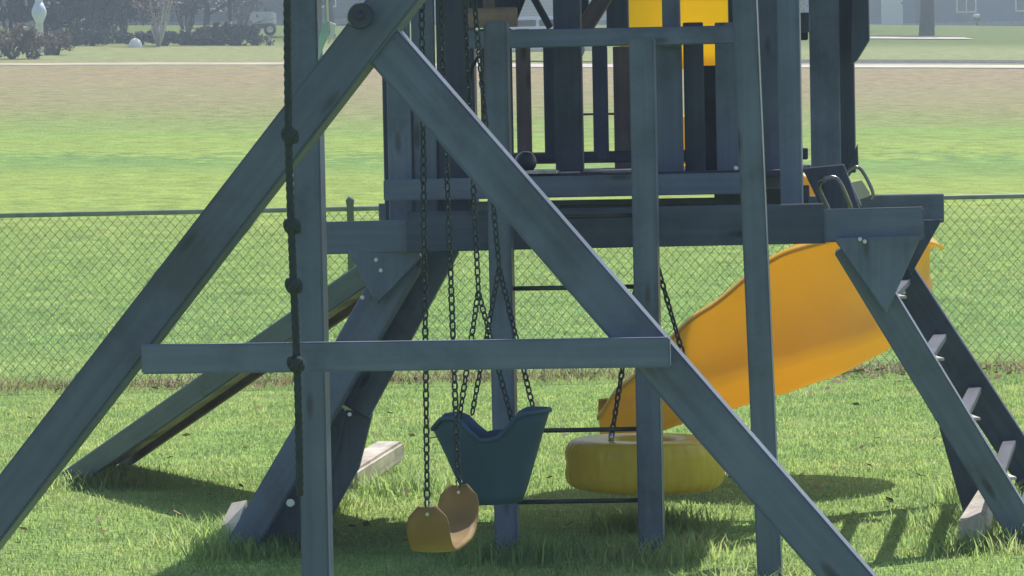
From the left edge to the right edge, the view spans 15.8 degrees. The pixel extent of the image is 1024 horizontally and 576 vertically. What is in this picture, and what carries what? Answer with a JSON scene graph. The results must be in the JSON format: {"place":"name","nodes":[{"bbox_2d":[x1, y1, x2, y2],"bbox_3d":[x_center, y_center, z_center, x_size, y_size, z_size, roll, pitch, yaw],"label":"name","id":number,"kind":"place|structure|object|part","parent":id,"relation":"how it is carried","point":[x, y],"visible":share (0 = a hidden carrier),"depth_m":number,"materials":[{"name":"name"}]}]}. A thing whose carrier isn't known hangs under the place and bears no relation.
{"place":"outdoors","nodes":[
{"label":"outdoors","id":0,"kind":"place"},
{"bbox_2d":[0,62,436,65],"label":"dirt path","id":1,"kind":"structure","parent":0,"point":[211,63],"depth_m":109.25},
{"bbox_2d":[0,23,1023,575],"bbox_3d":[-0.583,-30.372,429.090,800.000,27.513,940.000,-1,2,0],"label":"ground","id":2,"kind":"structure","parent":0,"point":[122,137],"depth_m":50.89,"materials":[{"name":"green plant"}]},
{"bbox_2d":[0,22,51,58],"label":"shrub","id":3,"kind":"object","parent":2,"relation":"on","point":[28,41],"visible":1,"depth_m":115.63,"materials":[{"name":"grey plant"}]},
{"bbox_2d":[32,0,46,52],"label":"ornament","id":4,"kind":"object","parent":2,"relation":"on","point":[39,12],"visible":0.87,"depth_m":123.57,"materials":[{"name":"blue paint"}]},
{"bbox_2d":[0,0,81,41],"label":"shrub","id":5,"kind":"object","parent":2,"relation":"on","point":[19,13],"visible":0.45,"depth_m":138.60,"materials":[{"name":"grey plant"}]},
{"bbox_2d":[0,0,84,25],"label":"house","id":6,"kind":"structure","parent":2,"relation":"on","point":[31,22],"depth_m":189.50,"materials":[{"name":"grey"}]},
{"bbox_2d":[41,29,74,54],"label":"shrub","id":7,"kind":"object","parent":2,"relation":"on","point":[55,41],"visible":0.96,"depth_m":120.60,"materials":[{"name":"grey plant"}]},
{"bbox_2d":[16,27,120,45],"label":"shrub","id":8,"kind":"object","parent":2,"relation":"on","point":[92,38],"visible":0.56,"depth_m":136.59,"materials":[{"name":"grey plant"}]},
{"bbox_2d":[43,0,107,43],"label":"shrub","id":9,"kind":"object","parent":2,"relation":"on","point":[79,10],"visible":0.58,"depth_m":140.72,"materials":[{"name":"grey plant"}]},
{"bbox_2d":[82,0,161,42],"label":"shrub","id":10,"kind":"object","parent":2,"relation":"on","point":[115,8],"visible":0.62,"depth_m":142.39,"materials":[{"name":"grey plant"}]},
{"bbox_2d":[128,38,141,46],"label":"garden cloche","id":11,"kind":"object","parent":2,"relation":"on","point":[134,42],"visible":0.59,"depth_m":134.75,"materials":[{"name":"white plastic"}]},
{"bbox_2d":[130,0,186,45],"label":"tree","id":12,"kind":"object","parent":2,"relation":"on","point":[158,35],"visible":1,"depth_m":136.65,"materials":[{"name":"grey plant"}]},
{"bbox_2d":[115,29,209,45],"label":"shrub","id":13,"kind":"object","parent":2,"relation":"on","point":[181,37],"visible":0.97,"depth_m":137.62,"materials":[{"name":"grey plant"}]},
{"bbox_2d":[153,0,235,32],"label":"shrub","id":14,"kind":"object","parent":2,"relation":"on","point":[191,9],"visible":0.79,"depth_m":154.54,"materials":[{"name":"grey plant"}]},
{"bbox_2d":[179,17,274,45],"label":"shrub","id":15,"kind":"object","parent":2,"relation":"on","point":[239,31],"visible":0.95,"depth_m":138.56,"materials":[{"name":"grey plant"}]},
{"bbox_2d":[228,0,231,21],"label":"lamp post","id":16,"kind":"object","parent":2,"relation":"on","point":[229,10],"depth_m":147.60,"materials":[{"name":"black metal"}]},
{"bbox_2d":[219,500,246,536],"bbox_3d":[-1.220,1.009,16.097,0.130,0.165,0.756,-2,3,-15],"label":"ground stake","id":17,"kind":"object","parent":2,"relation":"on","point":[235,511],"visible":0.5,"depth_m":16.03,"materials":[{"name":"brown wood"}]},
{"bbox_2d":[109,0,364,24],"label":"house","id":18,"kind":"structure","parent":2,"relation":"on","point":[341,8],"depth_m":195.53,"materials":[{"name":"grey"}]},
{"bbox_2d":[195,0,219,9],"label":"window","id":19,"kind":"structure","parent":18,"relation":"in","point":[213,5],"depth_m":195.46,"materials":[{"name":"white plastic"}]},
{"bbox_2d":[240,0,257,19],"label":"door","id":20,"kind":"structure","parent":18,"relation":"in","point":[248,8],"depth_m":195.46,"materials":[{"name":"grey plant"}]},
{"bbox_2d":[203,0,270,25],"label":"tree","id":21,"kind":"object","parent":2,"relation":"on","point":[207,13],"visible":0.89,"depth_m":149.60,"materials":[{"name":"grey plant"}]},
{"bbox_2d":[232,0,258,24],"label":"shrub","id":22,"kind":"object","parent":2,"relation":"on","point":[246,16],"visible":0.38,"depth_m":164.42,"materials":[{"name":"grey plant"}]},
{"bbox_2d":[249,12,275,35],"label":"utility trailer","id":23,"kind":"object","parent":2,"relation":"on","point":[268,26],"visible":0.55,"depth_m":156.55,"materials":[{"name":"white paint"}]},
{"bbox_2d":[270,0,335,35],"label":"tree","id":24,"kind":"object","parent":2,"relation":"on","point":[331,12],"visible":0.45,"depth_m":159.52,"materials":[{"name":"grey plant"}]},
{"bbox_2d":[348,441,403,490],"bbox_3d":[-0.735,0.899,18.613,0.150,0.110,1.083,0,5,11],"label":"timber","id":25,"kind":"object","parent":2,"relation":"on","point":[382,454],"visible":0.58,"depth_m":18.72,"materials":[{"name":"brown wood"}]},
{"bbox_2d":[0,0,1023,575],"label":"wooden playset","id":26,"kind":"object","parent":2,"relation":"on","point":[842,286],"visible":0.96,"depth_m":15.10,"materials":[{"name":"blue wood"}]},
{"bbox_2d":[281,0,304,495],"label":"climbing rope","id":27,"kind":"object","parent":26,"relation":"hanging from","point":[292,228],"visible":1,"depth_m":10.71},
{"bbox_2d":[318,0,335,58],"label":"trapeze handle","id":28,"kind":"object","parent":26,"relation":"hanging from","point":[323,36],"visible":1,"depth_m":11.87,"materials":[{"name":"green plastic"}]},
{"bbox_2d":[406,0,478,552],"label":"belt swing","id":29,"kind":"object","parent":26,"relation":"hanging from","point":[449,523],"visible":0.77,"depth_m":12.39,"materials":[{"name":"beige plastic"}]},
{"bbox_2d":[430,0,551,504],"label":"toddler swing","id":30,"kind":"object","parent":26,"relation":"hanging from","point":[497,466],"visible":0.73,"depth_m":13.84,"materials":[{"name":"teal plastic"}]},
{"bbox_2d":[525,170,559,173],"bbox_3d":[0.122,-0.491,15.573,0.146,0.012,0.350,-1,2,4],"label":"loose board","id":31,"kind":"object","parent":26,"relation":"on","point":[542,171],"visible":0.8,"depth_m":15.43,"materials":[{"name":"grey wood"}]},
{"bbox_2d":[580,168,601,171],"bbox_3d":[0.340,-0.506,15.818,0.098,0.012,0.250,-1,2,0],"label":"loose board","id":32,"kind":"object","parent":26,"relation":"on","point":[593,170],"visible":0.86,"depth_m":15.69,"materials":[{"name":"grey wood"}]},
{"bbox_2d":[565,268,724,494],"bbox_3d":[0.574,0.301,16.128,0.704,1.168,0.703,-1,2,0],"label":"tyre swing","id":33,"kind":"object","parent":26,"relation":"hanging from","point":[602,463],"visible":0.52,"depth_m":15.89,"materials":[{"name":"plastic"}]},
{"bbox_2d":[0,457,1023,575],"bbox_3d":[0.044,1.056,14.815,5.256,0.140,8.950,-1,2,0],"label":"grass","id":34,"kind":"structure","parent":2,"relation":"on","point":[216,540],"depth_m":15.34,"materials":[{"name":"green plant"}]},
{"bbox_2d":[0,194,1023,383],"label":"chain link fence","id":35,"kind":"object","parent":2,"relation":"on","point":[350,208],"visible":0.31,"depth_m":26.02,"materials":[{"name":"grey metal"}]},
{"bbox_2d":[3,361,1023,541],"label":"leaf litter","id":36,"kind":"object","parent":2,"relation":"on","point":[888,499],"visible":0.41,"depth_m":24.34,"materials":[{"name":"plant"}]},
{"bbox_2d":[434,0,606,24],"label":"house","id":37,"kind":"structure","parent":2,"relation":"on","point":[528,9],"depth_m":204.52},
{"bbox_2d":[478,16,591,55],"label":"parked car","id":38,"kind":"object","parent":2,"relation":"on","point":[532,22],"visible":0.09,"depth_m":115.45,"materials":[{"name":"white paint"}]},
{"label":"window","id":39,"kind":"part","parent":38,"relation":"part of","materials":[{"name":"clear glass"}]},
{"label":"window","id":40,"kind":"part","parent":38,"relation":"part of","materials":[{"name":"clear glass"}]},
{"bbox_2d":[410,0,805,22],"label":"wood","id":41,"kind":"object","parent":2,"relation":"on","point":[802,3],"depth_m":272.24,"materials":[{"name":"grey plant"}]},
{"bbox_2d":[801,59,1023,63],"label":"kerb","id":42,"kind":"structure","parent":2,"relation":"on","point":[925,61],"depth_m":111.47,"materials":[{"name":"grey concrete"}]},
{"bbox_2d":[806,0,1023,25],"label":"house","id":43,"kind":"structure","parent":2,"relation":"on","point":[963,12],"depth_m":237.46,"materials":[{"name":"grey"}]},
{"bbox_2d":[881,0,902,24],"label":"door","id":44,"kind":"structure","parent":43,"relation":"in","point":[891,10],"depth_m":237.39,"materials":[{"name":"white paint"}]},
{"bbox_2d":[915,0,919,24],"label":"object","id":45,"kind":"structure","parent":43,"relation":"in","point":[917,2],"depth_m":237.39,"materials":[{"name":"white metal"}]},
{"bbox_2d":[956,0,976,12],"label":"window","id":46,"kind":"structure","parent":43,"relation":"in","point":[962,6],"depth_m":237.39,"materials":[{"name":"white glass"}]},
{"bbox_2d":[1015,0,1023,11],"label":"window","id":47,"kind":"structure","parent":43,"relation":"in","point":[1019,4],"depth_m":237.39,"materials":[{"name":"white glass"}]},
{"bbox_2d":[901,0,934,35],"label":"tree","id":48,"kind":"object","parent":2,"relation":"on","point":[927,24],"visible":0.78,"depth_m":167.40,"materials":[{"name":"grey plant"}]},
{"bbox_2d":[958,490,993,549],"bbox_3d":[1.947,0.967,15.403,0.115,0.187,0.751,-1,3,13],"label":"ground stake","id":49,"kind":"object","parent":2,"relation":"on","point":[977,514],"visible":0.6,"depth_m":15.17,"materials":[{"name":"brown wood"}]},
{"bbox_2d":[973,14,979,25],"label":"mailbox","id":50,"kind":"object","parent":2,"relation":"on","point":[976,17],"visible":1,"depth_m":221.33,"materials":[{"name":"white metal"}]},
{"bbox_2d":[0,215,1023,382],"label":"field grass","id":51,"kind":"structure","parent":0,"point":[517,282],"depth_m":36.21,"materials":[{"name":"green plant"}]},
{"bbox_2d":[0,349,1023,393],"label":"dry grass","id":52,"kind":"structure","parent":0,"point":[274,381],"depth_m":25.81,"materials":[{"name":"plant"}]},
{"bbox_2d":[515,151,536,170],"bbox_3d":[0.059,-0.547,15.991,0.096,0.096,0.096,-1,2,0],"label":"ball","id":53,"kind":"object","parent":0,"point":[526,160],"visible":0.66,"depth_m":15.96,"materials":[{"name":"grey rubber"}]},
{"bbox_2d":[476,63,1023,67],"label":"road","id":54,"kind":"structure","parent":0,"point":[891,65],"depth_m":109.05,"materials":[{"name":"grey asphalt"}]},
{"bbox_2d":[870,37,971,38],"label":"path","id":55,"kind":"structure","parent":0,"point":[924,37],"depth_m":159.44,"materials":[{"name":"concrete"}]}
]}

